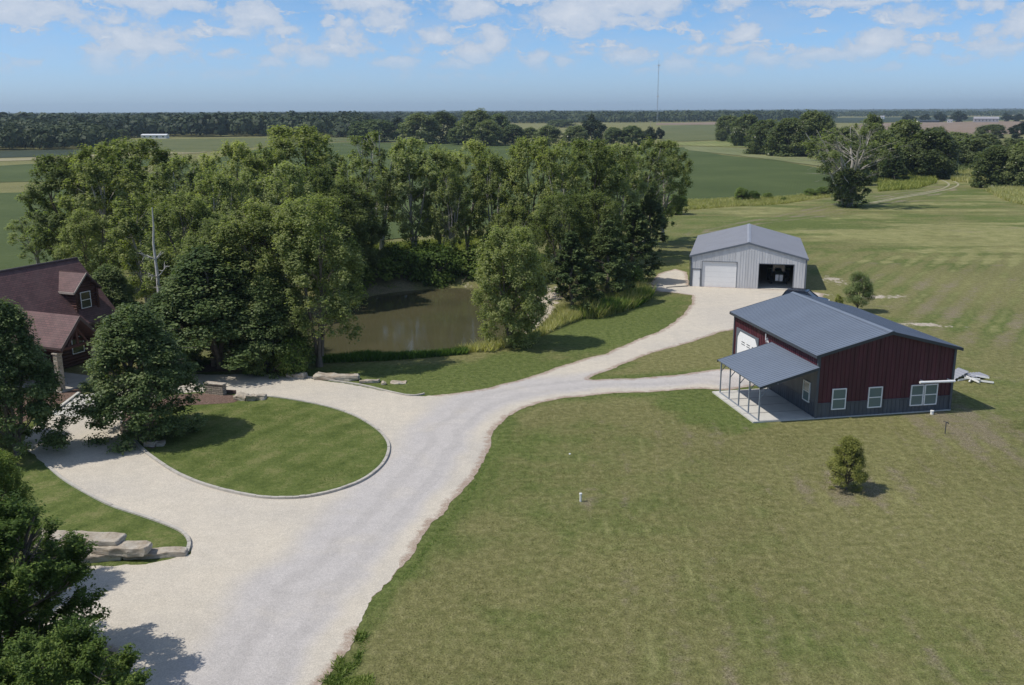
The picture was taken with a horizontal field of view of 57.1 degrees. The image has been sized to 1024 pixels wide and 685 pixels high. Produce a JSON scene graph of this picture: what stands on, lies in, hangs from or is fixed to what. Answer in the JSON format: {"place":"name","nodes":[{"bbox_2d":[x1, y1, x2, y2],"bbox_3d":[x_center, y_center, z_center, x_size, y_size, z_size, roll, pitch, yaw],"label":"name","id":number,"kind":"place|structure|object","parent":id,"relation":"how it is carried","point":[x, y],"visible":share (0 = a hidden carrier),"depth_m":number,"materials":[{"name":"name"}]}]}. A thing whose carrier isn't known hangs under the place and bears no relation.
{"place":"outdoors","nodes":[
{"label":"outdoors","id":0,"kind":"place"},
{"bbox_2d":[0,157,168,181],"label":"strip field","id":1,"kind":"structure","parent":0,"point":[14,173],"depth_m":326.88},
{"bbox_2d":[1,450,188,547],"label":"side lawn","id":2,"kind":"structure","parent":0,"point":[61,499],"depth_m":48.44,"materials":[{"name":"plant"}]},
{"bbox_2d":[0,296,74,455],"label":"oak tree","id":3,"kind":"object","parent":2,"relation":"on","point":[26,360],"visible":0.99,"depth_m":55.17,"materials":[{"name":"green plant"}]},
{"bbox_2d":[133,392,387,497],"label":"island lawn","id":4,"kind":"structure","parent":0,"point":[224,468],"depth_m":57.56,"materials":[{"name":"plant"}]},
{"bbox_2d":[122,393,237,447],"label":"mulch bed","id":5,"kind":"object","parent":4,"relation":"on","point":[204,398],"visible":0.28,"depth_m":67.19,"materials":[{"name":"brown soil"}]},
{"bbox_2d":[63,302,211,454],"bbox_3d":[-23.666,1.883,59.168,8.868,8.903,8.378,-3,14,-12],"label":"oak tree","id":6,"kind":"object","parent":5,"relation":"on","point":[131,335],"visible":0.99,"depth_m":57.58,"materials":[{"name":"green plant"}]},
{"bbox_2d":[158,403,380,490],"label":"island blades","id":7,"kind":"object","parent":4,"relation":"on","point":[273,445],"visible":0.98,"depth_m":58.09,"materials":[{"name":"plant"}]},
{"bbox_2d":[106,136,438,151],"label":"back field","id":8,"kind":"structure","parent":0,"point":[192,145],"depth_m":641.01,"materials":[{"name":"plant"}]},
{"bbox_2d":[280,288,524,356],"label":"pond water","id":9,"kind":"structure","parent":0,"point":[430,319],"depth_m":97.35,"materials":[{"name":"liquid"}]},
{"bbox_2d":[2,269,823,684],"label":"driveway","id":10,"kind":"structure","parent":0,"point":[264,591],"depth_m":47.55,"materials":[{"name":"gravel"}]},
{"bbox_2d":[45,463,190,550],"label":"lawn kerb","id":11,"kind":"structure","parent":10,"relation":"on","point":[60,476],"depth_m":48.75,"materials":[{"name":"concrete"}]},
{"bbox_2d":[119,394,389,498],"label":"island kerb","id":12,"kind":"structure","parent":10,"relation":"on","point":[189,478],"depth_m":53.10,"materials":[{"name":"concrete"}]},
{"bbox_2d":[0,142,834,269],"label":"bean field","id":13,"kind":"structure","parent":0,"point":[713,176],"depth_m":279.82,"materials":[{"name":"plant"}]},
{"bbox_2d":[4,212,57,263],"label":"cottonwood tree","id":14,"kind":"object","parent":13,"relation":"on","point":[22,238],"visible":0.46,"depth_m":119.73,"materials":[{"name":"green plant"}]},
{"bbox_2d":[396,111,441,143],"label":"distant tree","id":15,"kind":"object","parent":13,"relation":"on","point":[426,123],"visible":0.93,"depth_m":594.62,"materials":[{"name":"green plant"}]},
{"bbox_2d":[455,108,498,143],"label":"distant tree","id":16,"kind":"object","parent":13,"relation":"on","point":[468,121],"visible":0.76,"depth_m":570.99,"materials":[{"name":"green plant"}]},
{"bbox_2d":[0,116,1023,684],"bbox_3d":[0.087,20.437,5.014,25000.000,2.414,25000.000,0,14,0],"label":"ground","id":17,"kind":"structure","parent":0,"point":[946,264],"depth_m":48.83,"materials":[{"name":"plant"}]},
{"bbox_2d":[0,448,43,575],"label":"elm tree","id":18,"kind":"object","parent":17,"relation":"on","point":[7,473],"visible":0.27,"depth_m":39.69,"materials":[{"name":"green plant"}]},
{"bbox_2d":[0,562,51,655],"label":"elm tree","id":19,"kind":"object","parent":17,"relation":"on","point":[10,620],"visible":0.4,"depth_m":32.67,"materials":[{"name":"green plant"}]},
{"bbox_2d":[0,488,111,669],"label":"elm tree","id":20,"kind":"object","parent":17,"relation":"on","point":[61,568],"visible":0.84,"depth_m":32.66,"materials":[{"name":"green plant"}]},
{"bbox_2d":[0,257,115,392],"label":"log house","id":21,"kind":"structure","parent":17,"relation":"on","point":[65,302],"depth_m":75.24,"materials":[{"name":"brown"}]},
{"bbox_2d":[0,120,120,148],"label":"woods","id":22,"kind":"object","parent":17,"relation":"on","point":[44,134],"visible":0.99,"depth_m":539.90,"materials":[{"name":"plant"}]},
{"bbox_2d":[14,151,115,264],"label":"cottonwood tree","id":23,"kind":"object","parent":17,"relation":"on","point":[44,238],"visible":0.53,"depth_m":107.92,"materials":[{"name":"green plant"}]},
{"bbox_2d":[0,611,155,684],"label":"elm tree","id":24,"kind":"object","parent":17,"relation":"on","point":[39,663],"visible":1,"depth_m":25.89,"materials":[{"name":"green plant"}]},
{"bbox_2d":[51,206,125,286],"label":"cottonwood tree","id":25,"kind":"object","parent":17,"relation":"on","point":[77,226],"visible":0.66,"depth_m":94.40,"materials":[{"name":"green plant"}]},
{"bbox_2d":[52,143,149,289],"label":"cottonwood tree","id":26,"kind":"object","parent":17,"relation":"on","point":[98,173],"visible":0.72,"depth_m":104.48,"materials":[{"name":"green plant"}]},
{"bbox_2d":[81,553,121,562],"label":"limestone block","id":27,"kind":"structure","parent":17,"relation":"on","point":[95,558],"depth_m":43.17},
{"bbox_2d":[88,540,152,556],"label":"limestone block","id":28,"kind":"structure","parent":27,"relation":"on","point":[138,548],"depth_m":43.16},
{"bbox_2d":[91,263,136,309],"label":"oak tree","id":29,"kind":"object","parent":17,"relation":"on","point":[114,279],"visible":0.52,"depth_m":84.99,"materials":[{"name":"green plant"}]},
{"bbox_2d":[76,135,188,272],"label":"cottonwood tree","id":30,"kind":"object","parent":17,"relation":"on","point":[157,154],"visible":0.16,"depth_m":117.36,"materials":[{"name":"green plant"}]},
{"bbox_2d":[98,188,179,307],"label":"cottonwood tree","id":31,"kind":"object","parent":17,"relation":"on","point":[128,254],"visible":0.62,"depth_m":89.76,"materials":[{"name":"green plant"}]},
{"bbox_2d":[138,150,218,254],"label":"cottonwood tree","id":32,"kind":"object","parent":17,"relation":"on","point":[156,187],"visible":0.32,"depth_m":103.87,"materials":[{"name":"green plant"}]},
{"bbox_2d":[137,188,224,331],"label":"cottonwood tree","id":33,"kind":"object","parent":17,"relation":"on","point":[178,208],"visible":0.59,"depth_m":80.53,"materials":[{"name":"green plant"}]},
{"bbox_2d":[108,362,283,381],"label":"bank bed","id":34,"kind":"object","parent":17,"relation":"on","point":[208,368],"visible":0.19,"depth_m":75.44,"materials":[{"name":"brown soil"}]},
{"bbox_2d":[141,290,204,370],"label":"oak tree","id":35,"kind":"object","parent":34,"relation":"on","point":[154,300],"visible":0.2,"depth_m":73.60,"materials":[{"name":"green plant"}]},
{"bbox_2d":[148,242,301,370],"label":"oak tree","id":36,"kind":"object","parent":34,"relation":"on","point":[201,270],"visible":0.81,"depth_m":71.88,"materials":[{"name":"green plant"}]},
{"bbox_2d":[231,270,316,378],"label":"oak tree","id":37,"kind":"object","parent":34,"relation":"on","point":[266,311],"visible":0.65,"depth_m":72.39,"materials":[{"name":"green plant"}]},
{"bbox_2d":[185,163,258,262],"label":"cottonwood tree","id":38,"kind":"object","parent":17,"relation":"on","point":[226,190],"visible":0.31,"depth_m":93.63,"materials":[{"name":"green plant"}]},
{"bbox_2d":[171,208,276,355],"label":"cottonwood tree","id":39,"kind":"object","parent":17,"relation":"on","point":[208,233],"visible":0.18,"depth_m":75.31,"materials":[{"name":"green plant"}]},
{"bbox_2d":[194,139,269,234],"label":"cottonwood tree","id":40,"kind":"object","parent":17,"relation":"on","point":[237,146],"visible":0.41,"depth_m":117.43,"materials":[{"name":"green plant"}]},
{"bbox_2d":[0,110,500,136],"bbox_3d":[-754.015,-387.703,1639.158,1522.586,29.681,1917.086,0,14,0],"label":"woods","id":41,"kind":"object","parent":17,"relation":"on","point":[233,123],"visible":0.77,"depth_m":806.51,"materials":[{"name":"plant"}]},
{"bbox_2d":[237,141,287,212],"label":"cottonwood tree","id":42,"kind":"object","parent":17,"relation":"on","point":[269,156],"visible":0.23,"depth_m":117.06,"materials":[{"name":"green plant"}]},
{"bbox_2d":[207,196,323,344],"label":"cottonwood tree","id":43,"kind":"object","parent":17,"relation":"on","point":[262,215],"visible":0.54,"depth_m":73.06,"materials":[{"name":"green plant"}]},
{"bbox_2d":[246,160,319,286],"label":"cottonwood tree","id":44,"kind":"object","parent":17,"relation":"on","point":[290,173],"visible":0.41,"depth_m":99.91,"materials":[{"name":"green plant"}]},
{"bbox_2d":[269,334,313,376],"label":"shrub","id":45,"kind":"object","parent":17,"relation":"on","point":[282,362],"visible":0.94,"depth_m":72.91,"materials":[{"name":"green plant"}]},
{"bbox_2d":[253,124,346,204],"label":"cottonwood tree","id":46,"kind":"object","parent":17,"relation":"on","point":[304,136],"visible":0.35,"depth_m":127.06,"materials":[{"name":"green plant"}]},
{"bbox_2d":[283,164,345,278],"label":"cottonwood tree","id":47,"kind":"object","parent":17,"relation":"on","point":[325,182],"visible":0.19,"depth_m":106.86,"materials":[{"name":"green plant"}]},
{"bbox_2d":[261,192,369,366],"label":"cottonwood tree","id":48,"kind":"object","parent":17,"relation":"on","point":[340,300],"visible":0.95,"depth_m":72.72,"materials":[{"name":"green plant"}]},
{"bbox_2d":[301,188,376,299],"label":"cottonwood tree","id":49,"kind":"object","parent":17,"relation":"on","point":[355,219],"visible":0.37,"depth_m":104.95,"materials":[{"name":"green plant"}]},
{"bbox_2d":[316,628,379,684],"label":"weed patch","id":50,"kind":"object","parent":17,"relation":"on","point":[351,680],"visible":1,"depth_m":34.44,"materials":[{"name":"green plant"}]},
{"bbox_2d":[316,175,381,260],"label":"cottonwood tree","id":51,"kind":"object","parent":17,"relation":"on","point":[342,184],"visible":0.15,"depth_m":111.12,"materials":[{"name":"green plant"}]},
{"bbox_2d":[334,153,387,239],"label":"cottonwood tree","id":52,"kind":"object","parent":17,"relation":"on","point":[369,185],"visible":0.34,"depth_m":117.42,"materials":[{"name":"green plant"}]},
{"bbox_2d":[340,193,393,279],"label":"cottonwood tree","id":53,"kind":"object","parent":17,"relation":"on","point":[382,231],"visible":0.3,"depth_m":112.98,"materials":[{"name":"green plant"}]},
{"bbox_2d":[344,130,420,248],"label":"cottonwood tree","id":54,"kind":"object","parent":17,"relation":"on","point":[404,178],"visible":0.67,"depth_m":121.70,"materials":[{"name":"green plant"}]},
{"bbox_2d":[312,345,469,363],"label":"bank weeds","id":55,"kind":"object","parent":17,"relation":"on","point":[363,356],"visible":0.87,"depth_m":78.40,"materials":[{"name":"plant"}]},
{"bbox_2d":[378,240,436,285],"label":"shrub","id":56,"kind":"object","parent":17,"relation":"on","point":[409,261],"visible":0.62,"depth_m":116.51,"materials":[{"name":"green plant"}]},
{"bbox_2d":[379,136,449,247],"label":"cottonwood tree","id":57,"kind":"object","parent":17,"relation":"on","point":[406,157],"visible":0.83,"depth_m":121.47,"materials":[{"name":"green plant"}]},
{"bbox_2d":[409,239,468,288],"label":"shrub","id":58,"kind":"object","parent":17,"relation":"on","point":[438,253],"visible":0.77,"depth_m":117.50,"materials":[{"name":"green plant"}]},
{"bbox_2d":[415,141,468,244],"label":"cottonwood tree","id":59,"kind":"object","parent":17,"relation":"on","point":[441,158],"visible":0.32,"depth_m":124.21,"materials":[{"name":"green plant"}]},
{"bbox_2d":[425,166,472,251],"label":"cottonwood tree","id":60,"kind":"object","parent":17,"relation":"on","point":[450,194],"visible":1,"depth_m":119.83,"materials":[{"name":"green plant"}]},
{"bbox_2d":[437,244,486,284],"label":"shrub","id":61,"kind":"object","parent":17,"relation":"on","point":[468,256],"visible":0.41,"depth_m":118.86,"materials":[{"name":"green plant"}]},
{"bbox_2d":[443,138,499,247],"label":"cottonwood tree","id":62,"kind":"object","parent":17,"relation":"on","point":[475,148],"visible":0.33,"depth_m":128.03,"materials":[{"name":"green plant"}]},
{"bbox_2d":[472,119,504,145],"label":"distant tree","id":63,"kind":"object","parent":17,"relation":"on","point":[484,127],"visible":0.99,"depth_m":559.17,"materials":[{"name":"green plant"}]},
{"bbox_2d":[465,146,516,238],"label":"cottonwood tree","id":64,"kind":"object","parent":17,"relation":"on","point":[491,187],"visible":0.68,"depth_m":124.54,"materials":[{"name":"green plant"}]},
{"bbox_2d":[471,224,549,349],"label":"cottonwood tree","id":65,"kind":"object","parent":17,"relation":"on","point":[495,285],"visible":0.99,"depth_m":80.47,"materials":[{"name":"green plant"}]},
{"bbox_2d":[446,301,583,352],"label":"tall grass","id":66,"kind":"structure","parent":17,"relation":"on","point":[562,315],"depth_m":88.28,"materials":[{"name":"plant"}]},
{"bbox_2d":[493,204,538,268],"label":"cottonwood tree","id":67,"kind":"object","parent":17,"relation":"on","point":[510,211],"visible":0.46,"depth_m":115.45,"materials":[{"name":"green plant"}]},
{"bbox_2d":[13,108,1023,113],"bbox_3d":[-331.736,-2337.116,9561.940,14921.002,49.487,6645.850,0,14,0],"label":"woods","id":68,"kind":"object","parent":17,"relation":"on","point":[913,109],"visible":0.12,"depth_m":6885.02,"materials":[{"name":"plant"}]},
{"bbox_2d":[496,135,564,250],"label":"cottonwood tree","id":69,"kind":"object","parent":17,"relation":"on","point":[519,151],"visible":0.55,"depth_m":121.22,"materials":[{"name":"green plant"}]},
{"bbox_2d":[530,138,586,253],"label":"cottonwood tree","id":70,"kind":"object","parent":17,"relation":"on","point":[577,177],"visible":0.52,"depth_m":116.08,"materials":[{"name":"green plant"}]},
{"bbox_2d":[530,192,596,297],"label":"cottonwood tree","id":71,"kind":"object","parent":17,"relation":"on","point":[541,215],"visible":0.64,"depth_m":101.39,"materials":[{"name":"green plant"}]},
{"bbox_2d":[544,230,603,310],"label":"cedar tree","id":72,"kind":"object","parent":17,"relation":"on","point":[570,255],"visible":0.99,"depth_m":93.82,"materials":[{"name":"green plant"}]},
{"bbox_2d":[558,136,629,251],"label":"cottonwood tree","id":73,"kind":"object","parent":17,"relation":"on","point":[605,167],"visible":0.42,"depth_m":122.86,"materials":[{"name":"green plant"}]},
{"bbox_2d":[559,189,628,277],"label":"cottonwood tree","id":74,"kind":"object","parent":17,"relation":"on","point":[604,209],"visible":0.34,"depth_m":103.86,"materials":[{"name":"green plant"}]},
{"bbox_2d":[573,220,636,296],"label":"cedar tree","id":75,"kind":"object","parent":17,"relation":"on","point":[606,242],"visible":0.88,"depth_m":98.82,"materials":[{"name":"green plant"}]},
{"bbox_2d":[574,278,659,318],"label":"thicket","id":76,"kind":"object","parent":17,"relation":"on","point":[621,301],"visible":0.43,"depth_m":96.67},
{"bbox_2d":[586,141,651,229],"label":"cottonwood tree","id":77,"kind":"object","parent":17,"relation":"on","point":[628,159],"visible":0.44,"depth_m":127.08,"materials":[{"name":"green plant"}]},
{"bbox_2d":[618,202,664,282],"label":"cedar tree","id":78,"kind":"object","parent":17,"relation":"on","point":[636,224],"visible":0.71,"depth_m":110.87,"materials":[{"name":"green plant"}]},
{"bbox_2d":[618,136,677,241],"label":"cottonwood tree","id":79,"kind":"object","parent":17,"relation":"on","point":[655,163],"visible":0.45,"depth_m":139.71,"materials":[{"name":"green plant"}]},
{"bbox_2d":[634,185,668,251],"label":"cedar tree","id":80,"kind":"object","parent":17,"relation":"on","point":[649,205],"visible":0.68,"depth_m":133.93,"materials":[{"name":"green plant"}]},
{"bbox_2d":[642,139,694,234],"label":"cottonwood tree","id":81,"kind":"object","parent":17,"relation":"on","point":[679,204],"visible":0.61,"depth_m":145.73,"materials":[{"name":"green plant"}]},
{"bbox_2d":[498,109,839,122],"bbox_3d":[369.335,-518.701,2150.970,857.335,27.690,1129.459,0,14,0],"label":"woods","id":82,"kind":"object","parent":17,"relation":"on","point":[602,116],"visible":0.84,"depth_m":1719.40,"materials":[{"name":"plant"}]},
{"bbox_2d":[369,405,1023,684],"bbox_3d":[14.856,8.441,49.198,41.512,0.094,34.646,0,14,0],"label":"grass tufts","id":83,"kind":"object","parent":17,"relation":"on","point":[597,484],"depth_m":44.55,"materials":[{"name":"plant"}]},
{"bbox_2d":[666,224,808,289],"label":"metal barn","id":84,"kind":"structure","parent":17,"relation":"on","point":[743,256],"depth_m":109.42,"materials":[{"name":"grey metal"}]},
{"bbox_2d":[702,261,736,287],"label":"garage door","id":85,"kind":"structure","parent":84,"relation":"in","point":[714,274],"depth_m":109.43,"materials":[{"name":"white paint"}]},
{"bbox_2d":[728,113,758,145],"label":"hedge tree","id":86,"kind":"object","parent":17,"relation":"on","point":[740,124],"visible":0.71,"depth_m":541.07,"materials":[{"name":"green plant"}]},
{"bbox_2d":[683,146,824,166],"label":"grass strip","id":87,"kind":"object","parent":17,"relation":"on","point":[736,151],"depth_m":435.54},
{"bbox_2d":[685,192,832,209],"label":"field edge grass","id":88,"kind":"structure","parent":17,"relation":"on","point":[732,201],"depth_m":209.39,"materials":[{"name":"plant"}]},
{"bbox_2d":[742,119,789,153],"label":"hedge tree","id":89,"kind":"object","parent":17,"relation":"on","point":[758,130],"visible":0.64,"depth_m":436.55,"materials":[{"name":"green plant"}]},
{"bbox_2d":[763,117,820,156],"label":"hedge tree","id":90,"kind":"object","parent":17,"relation":"on","point":[788,127],"visible":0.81,"depth_m":415.42,"materials":[{"name":"green plant"}]},
{"bbox_2d":[795,109,836,156],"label":"hedge tree","id":91,"kind":"object","parent":17,"relation":"on","point":[816,120],"visible":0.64,"depth_m":408.99,"materials":[{"name":"green plant"}]},
{"bbox_2d":[712,292,963,422],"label":"workshop","id":92,"kind":"structure","parent":17,"relation":"on","point":[794,356],"depth_m":63.68,"materials":[{"name":"red metal"}]},
{"bbox_2d":[824,435,870,491],"bbox_3d":[18.088,6.581,50.754,2.462,3.337,2.296,6,15,24],"label":"young cedar","id":93,"kind":"object","parent":17,"relation":"on","point":[846,458],"visible":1,"depth_m":50.31,"materials":[{"name":"green plant"}]},
{"bbox_2d":[791,119,909,206],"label":"lone tree","id":94,"kind":"object","parent":17,"relation":"on","point":[835,154],"visible":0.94,"depth_m":196.33,"materials":[{"name":"green plant"}]},
{"bbox_2d":[825,168,877,207],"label":"hedge tree","id":95,"kind":"object","parent":17,"relation":"on","point":[844,191],"visible":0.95,"depth_m":197.91,"materials":[{"name":"green plant"}]},
{"bbox_2d":[842,270,875,307],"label":"young oak tree","id":96,"kind":"object","parent":17,"relation":"on","point":[862,281],"visible":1,"depth_m":95.10,"materials":[{"name":"green plant"}]},
{"bbox_2d":[861,130,905,180],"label":"hedge tree","id":97,"kind":"object","parent":17,"relation":"on","point":[897,153],"visible":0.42,"depth_m":268.15,"materials":[{"name":"green plant"}]},
{"bbox_2d":[877,118,932,173],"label":"hedge tree","id":98,"kind":"object","parent":17,"relation":"on","point":[906,129],"visible":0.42,"depth_m":286.16,"materials":[{"name":"green plant"}]},
{"bbox_2d":[876,173,939,191],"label":"meadow grass","id":99,"kind":"structure","parent":17,"relation":"on","point":[914,181],"depth_m":252.99,"materials":[{"name":"green plant"}]},
{"bbox_2d":[819,109,1023,116],"bbox_3d":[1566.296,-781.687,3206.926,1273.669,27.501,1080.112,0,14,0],"label":"woods","id":100,"kind":"object","parent":17,"relation":"on","point":[887,113],"visible":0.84,"depth_m":2870.69,"materials":[{"name":"plant"}]},
{"bbox_2d":[899,128,963,178],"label":"hedge tree","id":101,"kind":"object","parent":17,"relation":"on","point":[938,139],"visible":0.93,"depth_m":277.73,"materials":[{"name":"green plant"}]},
{"bbox_2d":[947,137,997,165],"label":"hedge tree","id":102,"kind":"object","parent":17,"relation":"on","point":[967,145],"visible":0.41,"depth_m":314.19,"materials":[{"name":"green plant"}]},
{"bbox_2d":[967,144,1022,187],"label":"hedge tree","id":103,"kind":"object","parent":17,"relation":"on","point":[989,155],"visible":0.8,"depth_m":245.39,"materials":[{"name":"green plant"}]},
{"bbox_2d":[999,141,1023,186],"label":"hedge tree","id":104,"kind":"object","parent":17,"relation":"on","point":[1017,151],"visible":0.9,"depth_m":240.38,"materials":[{"name":"green plant"}]},
{"bbox_2d":[0,0,1023,112],"label":"sky","id":105,"kind":"structure","parent":0,"point":[57,56],"materials":[{"name":"blue"}]},
{"bbox_2d":[660,125,716,140],"bbox_3d":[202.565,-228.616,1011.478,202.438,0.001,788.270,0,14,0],"label":"green field","id":106,"kind":"structure","parent":0,"point":[688,132],"depth_m":876.38,"materials":[{"name":"plant"}]},
{"bbox_2d":[852,121,1019,133],"bbox_3d":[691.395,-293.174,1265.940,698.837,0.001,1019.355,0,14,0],"label":"tilled field","id":107,"kind":"structure","parent":0,"point":[967,127],"depth_m":1208.98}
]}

